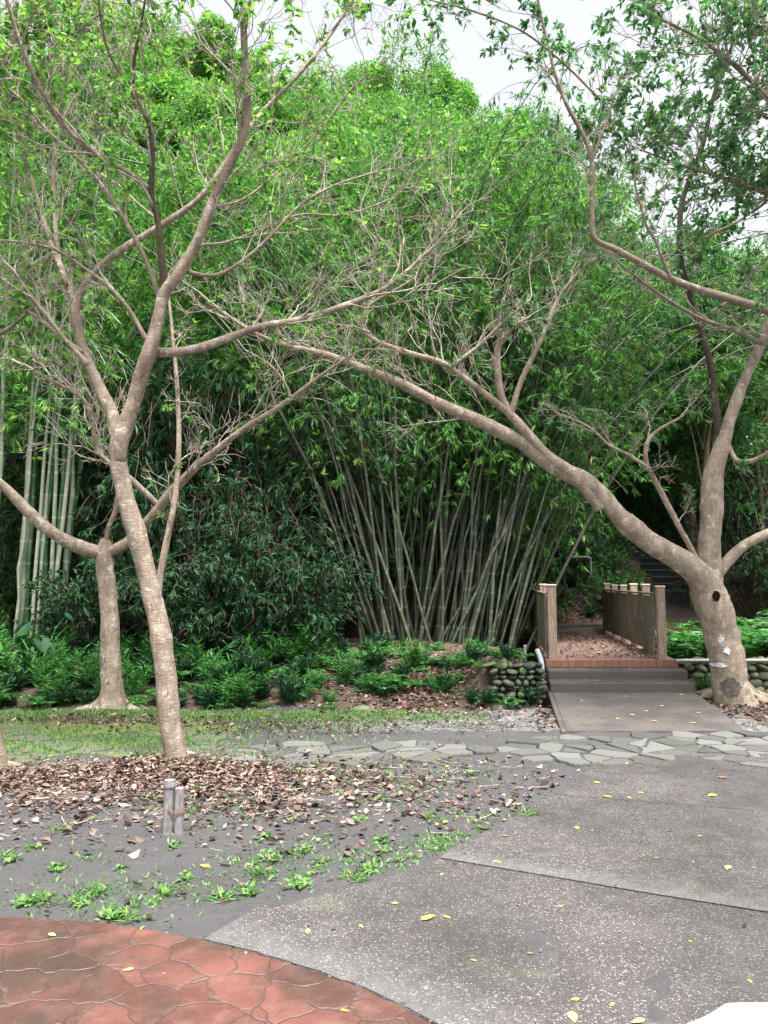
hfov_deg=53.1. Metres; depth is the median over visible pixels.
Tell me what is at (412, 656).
ginger plant
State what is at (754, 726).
gravel
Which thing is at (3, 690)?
ginger plant
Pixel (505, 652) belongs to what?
ginger plant
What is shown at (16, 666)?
ginger plant
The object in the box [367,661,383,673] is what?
ginger plant
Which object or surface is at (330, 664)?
ginger plant
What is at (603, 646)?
leaf litter
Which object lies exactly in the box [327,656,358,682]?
ginger plant
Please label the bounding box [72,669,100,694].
ginger plant
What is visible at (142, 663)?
ginger plant
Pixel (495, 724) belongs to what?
gravel
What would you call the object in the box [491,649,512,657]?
fern
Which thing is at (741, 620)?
fern
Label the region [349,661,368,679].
ginger plant
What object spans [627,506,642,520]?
shrub
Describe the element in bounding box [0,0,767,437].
sky
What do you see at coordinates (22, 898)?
weed
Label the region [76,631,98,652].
ginger plant
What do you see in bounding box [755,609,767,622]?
fern
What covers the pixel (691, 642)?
fern
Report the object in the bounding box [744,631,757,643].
fern
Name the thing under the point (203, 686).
ginger plant
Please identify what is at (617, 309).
hill tree
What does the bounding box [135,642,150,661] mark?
ginger plant
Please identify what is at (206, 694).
ginger plant
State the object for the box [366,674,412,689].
fern
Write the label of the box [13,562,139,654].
shrub
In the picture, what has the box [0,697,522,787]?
grass
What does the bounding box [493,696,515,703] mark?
fern
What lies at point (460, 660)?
ginger plant
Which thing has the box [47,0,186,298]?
hill tree
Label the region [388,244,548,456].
hill tree
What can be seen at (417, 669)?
fern
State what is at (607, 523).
shrub
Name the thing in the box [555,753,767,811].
concrete path
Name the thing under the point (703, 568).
shade tree
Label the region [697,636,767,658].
fern
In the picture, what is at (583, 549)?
shrub
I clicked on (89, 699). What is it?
ginger plant
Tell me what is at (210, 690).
ginger plant
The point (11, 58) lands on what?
shade tree
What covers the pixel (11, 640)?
ginger plant
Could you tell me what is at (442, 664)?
ginger plant
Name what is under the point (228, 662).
ginger plant
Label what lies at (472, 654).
ginger plant
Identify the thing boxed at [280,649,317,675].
ginger plant
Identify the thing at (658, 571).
hill stairs
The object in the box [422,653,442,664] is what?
ginger plant
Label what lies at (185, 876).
weed
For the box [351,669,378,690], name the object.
ginger plant
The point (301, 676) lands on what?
fern
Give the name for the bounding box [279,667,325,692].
ginger plant
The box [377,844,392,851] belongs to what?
weed
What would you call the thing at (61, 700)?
ginger plant
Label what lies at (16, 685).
ginger plant
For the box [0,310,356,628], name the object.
shrub
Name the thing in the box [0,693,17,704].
fern
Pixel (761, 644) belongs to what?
fern
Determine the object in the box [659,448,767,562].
shrub
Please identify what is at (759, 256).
hill tree
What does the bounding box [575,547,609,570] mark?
shrub
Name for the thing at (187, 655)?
ginger plant
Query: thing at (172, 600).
shrub
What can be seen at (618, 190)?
hill tree
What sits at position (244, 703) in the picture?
ginger plant
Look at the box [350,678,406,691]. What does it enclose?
fern
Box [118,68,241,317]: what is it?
hill tree
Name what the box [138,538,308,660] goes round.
shrub
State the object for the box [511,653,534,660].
fern
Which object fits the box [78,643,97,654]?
ginger plant
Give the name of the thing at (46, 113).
hill tree
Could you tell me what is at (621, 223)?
hill tree
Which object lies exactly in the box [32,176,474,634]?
bamboo clump
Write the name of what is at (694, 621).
fern
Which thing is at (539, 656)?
drain pipe
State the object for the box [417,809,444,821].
weed
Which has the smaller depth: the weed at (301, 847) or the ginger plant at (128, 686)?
the weed at (301, 847)
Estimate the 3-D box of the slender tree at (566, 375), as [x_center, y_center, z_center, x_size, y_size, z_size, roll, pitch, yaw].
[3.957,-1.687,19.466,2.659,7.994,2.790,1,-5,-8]
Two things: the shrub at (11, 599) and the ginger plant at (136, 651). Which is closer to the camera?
the ginger plant at (136, 651)
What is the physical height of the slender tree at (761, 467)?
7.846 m
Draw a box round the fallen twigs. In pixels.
[0,740,557,856]
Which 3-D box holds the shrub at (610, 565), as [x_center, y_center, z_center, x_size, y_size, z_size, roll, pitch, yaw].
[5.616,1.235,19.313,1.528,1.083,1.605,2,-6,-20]
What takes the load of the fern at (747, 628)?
on the ground at (162, 861)
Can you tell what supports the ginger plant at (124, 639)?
on the ground at (162, 861)
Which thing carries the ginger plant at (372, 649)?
on the ground at (162, 861)
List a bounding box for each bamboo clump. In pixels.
[0,0,172,652]
[0,1,767,659]
[0,34,291,635]
[0,76,610,628]
[0,141,233,637]
[0,247,431,639]
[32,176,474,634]
[296,106,677,593]
[313,272,660,648]
[345,171,712,619]
[570,294,740,553]
[582,343,767,611]
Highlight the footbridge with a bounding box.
[530,583,744,733]
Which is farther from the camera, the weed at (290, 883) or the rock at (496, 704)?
the rock at (496, 704)
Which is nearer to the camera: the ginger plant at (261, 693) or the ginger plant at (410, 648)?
the ginger plant at (261, 693)
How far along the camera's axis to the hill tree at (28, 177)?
26.98 m
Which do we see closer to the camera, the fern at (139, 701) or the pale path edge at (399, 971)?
the pale path edge at (399, 971)
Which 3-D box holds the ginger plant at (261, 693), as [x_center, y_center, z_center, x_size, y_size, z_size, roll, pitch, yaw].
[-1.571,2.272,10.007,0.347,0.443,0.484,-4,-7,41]
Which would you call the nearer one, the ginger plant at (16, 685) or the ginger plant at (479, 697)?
the ginger plant at (479, 697)
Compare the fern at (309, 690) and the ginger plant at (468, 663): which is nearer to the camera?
the fern at (309, 690)
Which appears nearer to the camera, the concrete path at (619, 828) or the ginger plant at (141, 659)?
the concrete path at (619, 828)
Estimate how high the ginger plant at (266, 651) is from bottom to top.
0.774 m
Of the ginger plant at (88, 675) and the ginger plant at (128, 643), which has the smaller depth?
the ginger plant at (88, 675)
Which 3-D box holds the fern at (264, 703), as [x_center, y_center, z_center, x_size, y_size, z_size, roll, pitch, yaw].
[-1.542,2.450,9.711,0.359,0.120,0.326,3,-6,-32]
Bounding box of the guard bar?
[567,556,591,574]
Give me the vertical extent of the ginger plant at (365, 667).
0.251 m
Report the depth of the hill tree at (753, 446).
24.11 m
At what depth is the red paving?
3.02 m
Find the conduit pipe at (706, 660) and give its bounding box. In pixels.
[675,659,767,662]
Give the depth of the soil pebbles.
4.79 m
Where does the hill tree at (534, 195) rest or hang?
on the ground at (162, 861)
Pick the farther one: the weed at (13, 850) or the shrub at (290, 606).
the shrub at (290, 606)
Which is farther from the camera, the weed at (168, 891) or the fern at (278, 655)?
the fern at (278, 655)
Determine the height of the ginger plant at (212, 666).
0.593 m
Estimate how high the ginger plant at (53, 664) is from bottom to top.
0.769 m
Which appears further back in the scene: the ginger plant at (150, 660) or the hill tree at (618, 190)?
the hill tree at (618, 190)
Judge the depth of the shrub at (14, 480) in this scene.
14.13 m
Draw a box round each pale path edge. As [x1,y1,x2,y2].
[204,905,586,1023]
[440,842,767,910]
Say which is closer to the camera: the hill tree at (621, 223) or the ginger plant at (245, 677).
the ginger plant at (245, 677)
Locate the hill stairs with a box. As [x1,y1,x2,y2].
[630,544,687,600]
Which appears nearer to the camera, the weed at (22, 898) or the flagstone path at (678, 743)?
the weed at (22, 898)
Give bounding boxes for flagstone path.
[1,726,266,762]
[164,730,767,768]
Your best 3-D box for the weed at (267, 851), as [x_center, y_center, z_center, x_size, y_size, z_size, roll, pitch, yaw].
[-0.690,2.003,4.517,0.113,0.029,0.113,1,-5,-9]
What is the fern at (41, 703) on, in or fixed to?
on the ground at (162, 861)
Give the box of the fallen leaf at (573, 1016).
[568,1011,577,1021]
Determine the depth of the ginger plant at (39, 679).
10.15 m
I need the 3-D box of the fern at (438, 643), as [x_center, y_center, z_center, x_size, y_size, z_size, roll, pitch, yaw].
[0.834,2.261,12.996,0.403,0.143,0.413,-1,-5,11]
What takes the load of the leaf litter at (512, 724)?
on the ground at (162, 861)
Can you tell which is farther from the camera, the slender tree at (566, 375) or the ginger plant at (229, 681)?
the slender tree at (566, 375)
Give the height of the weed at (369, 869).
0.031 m
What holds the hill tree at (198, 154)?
on the ground at (162, 861)
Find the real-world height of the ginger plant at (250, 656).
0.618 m
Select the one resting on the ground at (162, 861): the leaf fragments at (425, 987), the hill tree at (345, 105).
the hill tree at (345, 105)
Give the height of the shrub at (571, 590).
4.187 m
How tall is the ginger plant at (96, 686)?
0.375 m
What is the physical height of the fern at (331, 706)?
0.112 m
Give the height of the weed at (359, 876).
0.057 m
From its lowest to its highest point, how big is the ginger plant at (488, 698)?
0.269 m
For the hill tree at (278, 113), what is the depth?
33.43 m
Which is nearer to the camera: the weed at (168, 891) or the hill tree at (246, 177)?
the weed at (168, 891)
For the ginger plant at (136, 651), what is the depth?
12.38 m
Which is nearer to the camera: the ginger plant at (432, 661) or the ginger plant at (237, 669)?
the ginger plant at (237, 669)
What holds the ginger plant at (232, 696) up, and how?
on the ground at (162, 861)
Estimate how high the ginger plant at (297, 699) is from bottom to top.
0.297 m
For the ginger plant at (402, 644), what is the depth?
12.59 m
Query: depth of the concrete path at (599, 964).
3.47 m
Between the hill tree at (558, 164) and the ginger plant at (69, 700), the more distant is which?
the hill tree at (558, 164)
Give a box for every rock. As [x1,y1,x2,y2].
[352,705,371,711]
[484,701,508,708]
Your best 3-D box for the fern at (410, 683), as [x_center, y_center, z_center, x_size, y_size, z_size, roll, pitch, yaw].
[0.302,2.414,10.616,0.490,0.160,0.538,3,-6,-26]
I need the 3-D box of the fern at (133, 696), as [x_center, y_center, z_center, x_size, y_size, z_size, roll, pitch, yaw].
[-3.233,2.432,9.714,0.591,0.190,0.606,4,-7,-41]
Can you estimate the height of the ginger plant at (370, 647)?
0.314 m
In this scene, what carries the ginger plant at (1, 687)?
on the ground at (162, 861)
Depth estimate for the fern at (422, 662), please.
11.57 m
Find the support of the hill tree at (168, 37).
on the ground at (162, 861)
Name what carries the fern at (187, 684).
on the ground at (162, 861)
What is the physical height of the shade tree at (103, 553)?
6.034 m
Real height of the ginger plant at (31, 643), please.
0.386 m
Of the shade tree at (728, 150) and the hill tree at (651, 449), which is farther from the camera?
the hill tree at (651, 449)
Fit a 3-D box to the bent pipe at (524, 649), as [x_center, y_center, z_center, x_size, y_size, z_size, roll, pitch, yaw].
[2.068,2.042,10.759,0.230,0.356,0.042,0,-5,0]
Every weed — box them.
[0,845,17,856]
[1,853,22,863]
[10,896,35,906]
[16,891,40,905]
[24,843,46,850]
[28,882,63,905]
[44,822,74,833]
[46,864,66,870]
[47,860,68,870]
[59,885,99,906]
[68,895,88,906]
[80,872,121,898]
[90,887,106,894]
[97,898,129,918]
[103,906,124,917]
[113,863,130,869]
[114,903,143,920]
[141,793,159,798]
[147,896,163,904]
[158,883,179,896]
[168,841,185,849]
[175,871,194,880]
[185,805,198,813]
[201,883,247,902]
[212,889,233,896]
[231,881,261,894]
[241,856,280,876]
[252,832,274,840]
[254,853,279,861]
[259,848,275,854]
[283,874,310,888]
[285,839,315,856]
[288,876,312,888]
[309,850,336,867]
[336,867,372,881]
[338,868,367,881]
[352,814,367,820]
[360,863,377,873]
[373,833,391,843]
[374,794,388,800]
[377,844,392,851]
[406,852,420,857]
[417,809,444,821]
[435,833,456,846]
[452,829,479,838]
[466,768,477,775]
[510,802,543,815]
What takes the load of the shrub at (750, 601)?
on the ground at (162, 861)
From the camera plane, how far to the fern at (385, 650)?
12.01 m
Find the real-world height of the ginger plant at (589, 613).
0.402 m
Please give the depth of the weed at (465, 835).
4.82 m
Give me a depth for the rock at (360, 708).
9.52 m
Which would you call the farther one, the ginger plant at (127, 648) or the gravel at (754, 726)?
the ginger plant at (127, 648)
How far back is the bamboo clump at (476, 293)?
17.77 m
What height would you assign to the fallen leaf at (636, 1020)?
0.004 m
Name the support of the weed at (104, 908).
on the ground at (162, 861)
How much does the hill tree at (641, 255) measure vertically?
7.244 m
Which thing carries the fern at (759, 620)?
on the ground at (162, 861)
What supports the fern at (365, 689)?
on the ground at (162, 861)
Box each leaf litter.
[0,706,579,918]
[217,502,767,732]
[557,631,650,657]
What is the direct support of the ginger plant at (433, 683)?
on the ground at (162, 861)
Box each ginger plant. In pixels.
[0,617,34,649]
[0,628,42,649]
[0,631,15,656]
[0,642,31,674]
[0,645,22,670]
[0,659,28,683]
[0,665,31,690]
[0,678,9,692]
[0,681,12,701]
[2,688,20,706]
[14,647,53,677]
[16,654,45,684]
[24,635,37,651]
[24,635,93,674]
[25,655,74,695]
[30,634,66,654]
[32,653,73,680]
[33,669,72,701]
[39,625,76,659]
[40,677,77,706]
[44,684,77,705]
[60,654,85,681]
[68,656,100,692]
[69,641,130,676]
[70,687,87,703]
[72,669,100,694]
[75,689,98,704]
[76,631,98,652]
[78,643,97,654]
[79,645,99,667]
[87,637,133,652]
[87,675,100,697]
[98,642,135,660]
[120,627,136,643]
[120,637,134,652]
[120,649,154,688]
[121,640,135,662]
[122,671,150,694]
[124,636,145,653]
[134,655,154,683]
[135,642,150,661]
[137,654,180,665]
[138,629,188,657]
[144,647,202,662]
[144,651,194,681]
[173,633,238,676]
[175,654,200,679]
[178,690,187,707]
[188,687,204,704]
[190,675,234,698]
[190,684,200,698]
[193,640,220,657]
[196,685,219,706]
[197,681,220,698]
[198,663,233,687]
[200,649,242,678]
[201,650,239,681]
[201,696,216,709]
[207,676,262,706]
[208,686,239,707]
[209,652,238,672]
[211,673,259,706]
[212,667,252,699]
[220,661,277,696]
[228,643,270,677]
[229,623,293,666]
[231,661,262,676]
[234,647,279,679]
[238,692,257,707]
[243,671,276,699]
[250,629,278,648]
[258,620,310,663]
[258,627,277,649]
[265,654,283,665]
[270,672,306,694]
[270,674,304,704]
[273,664,309,683]
[276,632,294,651]
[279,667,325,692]
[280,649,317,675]
[288,613,335,654]
[290,683,313,700]
[294,635,329,657]
[303,667,328,688]
[315,643,340,658]
[316,648,353,673]
[321,686,341,701]
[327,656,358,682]
[332,636,355,653]
[334,676,350,687]
[335,650,367,672]
[335,659,363,681]
[344,640,384,666]
[347,671,369,687]
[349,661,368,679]
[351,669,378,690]
[354,638,372,652]
[357,661,376,671]
[359,638,384,651]
[361,645,388,663]
[365,649,387,668]
[366,630,389,644]
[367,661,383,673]
[369,682,392,697]
[370,632,394,646]
[383,635,431,666]
[385,658,415,678]
[390,661,409,673]
[392,636,408,648]
[403,638,435,666]
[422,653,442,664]
[422,670,453,690]
[423,670,453,693]
[434,658,453,669]
[440,668,463,687]
[447,646,468,668]
[460,684,482,707]
[461,647,486,666]
[463,642,489,665]
[467,635,494,648]
[471,641,487,650]
[475,685,496,702]
[477,688,501,705]
[494,639,519,661]
[523,681,543,703]
[583,603,596,616]
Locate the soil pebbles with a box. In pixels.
[0,759,549,932]
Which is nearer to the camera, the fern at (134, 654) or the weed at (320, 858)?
the weed at (320, 858)
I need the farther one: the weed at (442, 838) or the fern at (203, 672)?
the fern at (203, 672)
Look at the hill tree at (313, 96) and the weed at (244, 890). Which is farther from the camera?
the hill tree at (313, 96)
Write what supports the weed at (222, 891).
on the ground at (162, 861)
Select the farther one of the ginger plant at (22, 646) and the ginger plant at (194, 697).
the ginger plant at (22, 646)
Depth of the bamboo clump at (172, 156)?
17.39 m
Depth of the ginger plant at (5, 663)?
10.75 m
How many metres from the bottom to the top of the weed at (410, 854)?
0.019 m
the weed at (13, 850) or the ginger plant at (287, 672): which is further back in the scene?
the ginger plant at (287, 672)
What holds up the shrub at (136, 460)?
on the ground at (162, 861)
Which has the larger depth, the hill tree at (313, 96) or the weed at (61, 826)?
the hill tree at (313, 96)
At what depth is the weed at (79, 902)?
3.82 m
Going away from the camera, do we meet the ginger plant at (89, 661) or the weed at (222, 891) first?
the weed at (222, 891)
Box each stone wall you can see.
[481,661,546,707]
[678,656,767,692]
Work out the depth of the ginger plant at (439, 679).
10.51 m
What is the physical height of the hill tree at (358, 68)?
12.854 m
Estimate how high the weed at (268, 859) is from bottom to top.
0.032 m
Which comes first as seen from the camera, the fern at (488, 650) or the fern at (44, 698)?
the fern at (44, 698)
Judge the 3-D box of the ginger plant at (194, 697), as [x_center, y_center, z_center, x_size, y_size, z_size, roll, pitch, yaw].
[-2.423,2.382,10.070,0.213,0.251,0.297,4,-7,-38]
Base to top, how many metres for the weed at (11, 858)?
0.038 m
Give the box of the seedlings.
[0,738,551,928]
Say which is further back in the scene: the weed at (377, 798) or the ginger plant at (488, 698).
the ginger plant at (488, 698)
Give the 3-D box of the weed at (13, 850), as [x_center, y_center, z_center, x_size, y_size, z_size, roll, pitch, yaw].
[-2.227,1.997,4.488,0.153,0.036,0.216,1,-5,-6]
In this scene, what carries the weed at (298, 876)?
on the ground at (162, 861)
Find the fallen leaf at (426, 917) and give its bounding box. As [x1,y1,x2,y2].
[421,915,434,919]
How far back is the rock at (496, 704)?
9.72 m
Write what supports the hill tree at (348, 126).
on the ground at (162, 861)
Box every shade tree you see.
[0,0,180,768]
[0,0,542,758]
[0,234,409,710]
[147,0,767,706]
[384,0,767,352]
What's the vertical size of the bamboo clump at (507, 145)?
12.190 m
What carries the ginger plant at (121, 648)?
on the ground at (162, 861)
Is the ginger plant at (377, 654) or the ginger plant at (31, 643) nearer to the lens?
the ginger plant at (377, 654)
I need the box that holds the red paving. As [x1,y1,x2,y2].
[0,917,431,1023]
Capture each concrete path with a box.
[196,859,767,1023]
[440,795,767,912]
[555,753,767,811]
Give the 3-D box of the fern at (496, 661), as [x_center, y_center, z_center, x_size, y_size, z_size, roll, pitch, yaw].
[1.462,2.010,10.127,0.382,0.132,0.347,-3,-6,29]
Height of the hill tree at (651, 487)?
9.042 m
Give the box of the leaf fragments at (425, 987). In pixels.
[163,760,767,1023]
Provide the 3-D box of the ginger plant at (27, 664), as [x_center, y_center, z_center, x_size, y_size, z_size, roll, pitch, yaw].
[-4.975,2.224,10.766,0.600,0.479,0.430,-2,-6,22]
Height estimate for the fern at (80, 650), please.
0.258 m
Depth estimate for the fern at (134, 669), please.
10.76 m
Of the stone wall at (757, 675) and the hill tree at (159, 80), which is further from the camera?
the hill tree at (159, 80)
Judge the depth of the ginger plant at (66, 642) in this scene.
11.67 m
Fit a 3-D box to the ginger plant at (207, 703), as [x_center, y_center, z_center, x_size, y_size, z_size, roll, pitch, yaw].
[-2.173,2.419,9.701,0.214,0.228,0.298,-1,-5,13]
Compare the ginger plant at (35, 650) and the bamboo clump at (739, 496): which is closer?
the ginger plant at (35, 650)
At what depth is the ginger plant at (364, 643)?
12.06 m
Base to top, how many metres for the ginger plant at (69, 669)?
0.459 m
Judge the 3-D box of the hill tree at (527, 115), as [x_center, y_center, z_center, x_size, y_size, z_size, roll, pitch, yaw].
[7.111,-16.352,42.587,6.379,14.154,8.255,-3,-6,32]
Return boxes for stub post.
[162,778,184,835]
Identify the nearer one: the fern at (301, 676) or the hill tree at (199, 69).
the fern at (301, 676)
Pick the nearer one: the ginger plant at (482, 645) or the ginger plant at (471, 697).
the ginger plant at (471, 697)
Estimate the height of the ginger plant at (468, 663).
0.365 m
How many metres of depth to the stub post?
4.89 m
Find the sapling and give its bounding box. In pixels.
[142,232,239,593]
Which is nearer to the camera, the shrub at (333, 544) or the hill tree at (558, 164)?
the shrub at (333, 544)
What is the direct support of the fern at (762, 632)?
on the ground at (162, 861)
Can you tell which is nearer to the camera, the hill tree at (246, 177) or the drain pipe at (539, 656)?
the drain pipe at (539, 656)
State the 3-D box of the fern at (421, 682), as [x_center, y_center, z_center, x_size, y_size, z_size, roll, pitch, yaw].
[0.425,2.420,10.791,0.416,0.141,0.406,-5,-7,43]
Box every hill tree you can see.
[0,46,114,209]
[0,120,148,386]
[0,142,109,322]
[0,205,61,346]
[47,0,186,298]
[67,34,190,372]
[92,2,182,252]
[98,108,380,404]
[105,140,263,445]
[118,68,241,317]
[149,69,345,437]
[167,13,282,165]
[185,92,492,418]
[230,55,353,163]
[253,70,367,178]
[282,65,441,261]
[282,267,400,422]
[293,103,588,572]
[325,30,479,239]
[329,60,404,125]
[388,85,525,272]
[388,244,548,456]
[389,63,480,176]
[399,76,484,179]
[452,139,649,385]
[471,93,567,247]
[471,177,626,295]
[472,124,589,194]
[498,144,604,203]
[523,258,662,492]
[579,296,758,601]
[586,239,669,302]
[600,284,764,538]
[611,215,646,240]
[659,231,767,492]
[741,324,767,523]
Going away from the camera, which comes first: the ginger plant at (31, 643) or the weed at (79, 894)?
the weed at (79, 894)
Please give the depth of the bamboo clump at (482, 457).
14.16 m
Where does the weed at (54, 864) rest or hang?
on the ground at (162, 861)
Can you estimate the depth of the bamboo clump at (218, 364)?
14.88 m
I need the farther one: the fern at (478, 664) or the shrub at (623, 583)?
the shrub at (623, 583)
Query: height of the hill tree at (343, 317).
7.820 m
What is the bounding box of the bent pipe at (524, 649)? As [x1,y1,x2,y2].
[523,645,526,660]
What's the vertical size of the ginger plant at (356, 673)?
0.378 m
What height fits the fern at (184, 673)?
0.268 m
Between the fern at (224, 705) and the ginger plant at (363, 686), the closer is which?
the fern at (224, 705)
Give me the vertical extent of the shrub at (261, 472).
4.722 m
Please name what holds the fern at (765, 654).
on the ground at (162, 861)
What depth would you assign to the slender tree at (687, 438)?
17.75 m
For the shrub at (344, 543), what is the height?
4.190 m
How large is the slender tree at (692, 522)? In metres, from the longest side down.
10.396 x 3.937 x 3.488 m
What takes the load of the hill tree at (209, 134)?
on the ground at (162, 861)
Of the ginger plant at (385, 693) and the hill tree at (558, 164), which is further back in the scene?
the hill tree at (558, 164)
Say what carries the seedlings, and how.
on the ground at (162, 861)
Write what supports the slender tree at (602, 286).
on the ground at (162, 861)
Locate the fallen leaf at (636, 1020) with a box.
[632,1018,643,1022]
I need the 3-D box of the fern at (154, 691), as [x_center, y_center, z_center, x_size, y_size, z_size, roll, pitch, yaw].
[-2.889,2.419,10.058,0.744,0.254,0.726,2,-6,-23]
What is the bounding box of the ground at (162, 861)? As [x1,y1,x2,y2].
[0,257,767,1021]
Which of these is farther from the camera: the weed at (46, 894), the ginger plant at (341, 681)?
the ginger plant at (341, 681)
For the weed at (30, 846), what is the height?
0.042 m
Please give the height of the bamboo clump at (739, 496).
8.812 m
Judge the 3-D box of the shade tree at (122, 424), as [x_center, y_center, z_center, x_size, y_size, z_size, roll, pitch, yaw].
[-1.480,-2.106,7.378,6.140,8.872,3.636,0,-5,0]
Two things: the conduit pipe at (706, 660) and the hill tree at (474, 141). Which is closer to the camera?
the conduit pipe at (706, 660)
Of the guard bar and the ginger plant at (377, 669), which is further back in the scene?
the guard bar
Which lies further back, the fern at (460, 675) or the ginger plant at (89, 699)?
the fern at (460, 675)
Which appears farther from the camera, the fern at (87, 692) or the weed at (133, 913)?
the fern at (87, 692)
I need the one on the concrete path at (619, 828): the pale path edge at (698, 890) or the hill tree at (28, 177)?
the pale path edge at (698, 890)
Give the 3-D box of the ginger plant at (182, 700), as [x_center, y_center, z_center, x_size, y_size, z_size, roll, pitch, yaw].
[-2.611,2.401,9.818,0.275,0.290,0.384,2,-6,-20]
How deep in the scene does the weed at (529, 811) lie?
5.29 m
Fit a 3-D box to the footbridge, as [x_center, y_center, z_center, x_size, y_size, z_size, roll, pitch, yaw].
[3.569,2.084,12.810,1.968,1.774,9.692,-1,-5,9]
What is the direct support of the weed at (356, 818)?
on the ground at (162, 861)
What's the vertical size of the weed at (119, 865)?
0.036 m
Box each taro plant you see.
[13,613,76,652]
[14,635,65,662]
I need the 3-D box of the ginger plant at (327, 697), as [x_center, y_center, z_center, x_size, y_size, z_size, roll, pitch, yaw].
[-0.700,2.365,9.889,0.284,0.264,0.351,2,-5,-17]
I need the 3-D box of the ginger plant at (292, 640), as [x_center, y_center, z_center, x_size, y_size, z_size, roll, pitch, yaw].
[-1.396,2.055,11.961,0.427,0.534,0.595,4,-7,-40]
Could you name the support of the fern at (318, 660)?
on the ground at (162, 861)
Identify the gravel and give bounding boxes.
[254,710,545,733]
[702,697,767,730]
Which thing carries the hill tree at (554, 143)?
on the ground at (162, 861)
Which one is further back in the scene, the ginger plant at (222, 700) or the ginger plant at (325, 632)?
the ginger plant at (325, 632)
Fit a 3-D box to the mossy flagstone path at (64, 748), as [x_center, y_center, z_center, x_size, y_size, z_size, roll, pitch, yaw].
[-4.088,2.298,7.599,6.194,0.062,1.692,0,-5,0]
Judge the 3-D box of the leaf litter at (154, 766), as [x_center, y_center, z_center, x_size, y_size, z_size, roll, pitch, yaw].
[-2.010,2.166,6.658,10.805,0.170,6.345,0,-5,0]
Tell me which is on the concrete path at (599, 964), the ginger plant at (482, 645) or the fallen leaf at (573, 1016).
the fallen leaf at (573, 1016)
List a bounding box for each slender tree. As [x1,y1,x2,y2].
[518,296,580,504]
[579,263,629,511]
[602,231,670,309]
[621,203,767,482]
[626,253,767,607]
[642,278,762,477]
[724,347,767,616]
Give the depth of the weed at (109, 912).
3.68 m
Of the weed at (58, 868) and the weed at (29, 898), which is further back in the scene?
the weed at (58, 868)
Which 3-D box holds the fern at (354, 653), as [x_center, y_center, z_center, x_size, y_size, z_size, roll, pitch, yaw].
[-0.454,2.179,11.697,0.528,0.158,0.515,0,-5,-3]
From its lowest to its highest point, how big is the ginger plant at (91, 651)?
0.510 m
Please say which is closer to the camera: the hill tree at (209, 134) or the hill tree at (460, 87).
the hill tree at (209, 134)
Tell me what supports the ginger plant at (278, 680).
on the ground at (162, 861)
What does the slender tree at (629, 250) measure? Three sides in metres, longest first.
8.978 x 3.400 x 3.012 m
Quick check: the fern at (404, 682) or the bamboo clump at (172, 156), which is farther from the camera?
the bamboo clump at (172, 156)
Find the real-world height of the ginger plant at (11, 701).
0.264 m
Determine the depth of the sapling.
9.28 m
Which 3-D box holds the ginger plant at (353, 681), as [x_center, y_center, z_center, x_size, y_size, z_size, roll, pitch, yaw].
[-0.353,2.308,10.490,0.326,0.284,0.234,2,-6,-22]
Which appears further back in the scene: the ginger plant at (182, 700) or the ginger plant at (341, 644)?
the ginger plant at (341, 644)
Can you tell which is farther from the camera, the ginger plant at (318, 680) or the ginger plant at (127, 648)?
the ginger plant at (127, 648)
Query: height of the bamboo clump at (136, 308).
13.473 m
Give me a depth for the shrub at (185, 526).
12.35 m
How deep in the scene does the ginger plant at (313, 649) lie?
11.58 m
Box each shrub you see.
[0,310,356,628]
[0,328,267,640]
[0,366,311,642]
[0,441,96,634]
[9,447,217,639]
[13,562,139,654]
[69,464,317,645]
[79,340,419,613]
[94,411,349,569]
[115,551,276,658]
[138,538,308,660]
[167,463,352,639]
[222,464,406,624]
[224,511,387,630]
[227,544,376,659]
[259,453,424,632]
[419,464,603,624]
[544,526,615,587]
[564,511,618,545]
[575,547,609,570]
[576,507,620,539]
[580,565,643,602]
[583,568,654,606]
[589,542,644,578]
[602,519,633,548]
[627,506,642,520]
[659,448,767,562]
[664,487,767,618]
[691,672,710,691]
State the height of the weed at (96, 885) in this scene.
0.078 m
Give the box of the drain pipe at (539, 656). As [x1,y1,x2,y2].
[535,649,544,679]
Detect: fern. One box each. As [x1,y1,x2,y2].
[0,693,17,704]
[13,695,57,707]
[15,694,67,706]
[71,646,93,655]
[75,690,94,696]
[122,662,146,679]
[125,695,148,704]
[128,694,151,706]
[129,653,138,662]
[140,687,192,700]
[174,650,201,664]
[176,666,204,680]
[178,681,203,689]
[188,669,226,681]
[207,702,234,707]
[251,701,274,706]
[258,646,286,660]
[263,666,294,677]
[267,668,325,683]
[278,684,320,699]
[294,655,331,667]
[307,673,334,683]
[320,702,342,708]
[342,650,366,656]
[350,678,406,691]
[350,685,369,692]
[361,672,401,682]
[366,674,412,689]
[370,678,408,688]
[377,646,396,655]
[397,681,420,689]
[402,664,426,671]
[407,679,426,685]
[419,655,448,664]
[421,641,442,647]
[428,645,446,649]
[453,672,468,678]
[464,658,485,667]
[477,648,512,655]
[480,660,505,667]
[488,648,522,657]
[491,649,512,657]
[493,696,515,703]
[501,699,527,707]
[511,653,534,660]
[631,631,754,658]
[634,628,704,658]
[655,629,752,658]
[666,621,746,640]
[684,620,741,629]
[685,627,702,640]
[685,640,767,656]
[690,650,746,656]
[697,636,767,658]
[698,622,767,632]
[736,616,767,628]
[742,617,767,627]
[743,629,767,648]
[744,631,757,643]
[746,643,767,657]
[748,632,767,648]
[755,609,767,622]
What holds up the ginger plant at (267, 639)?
on the ground at (162, 861)

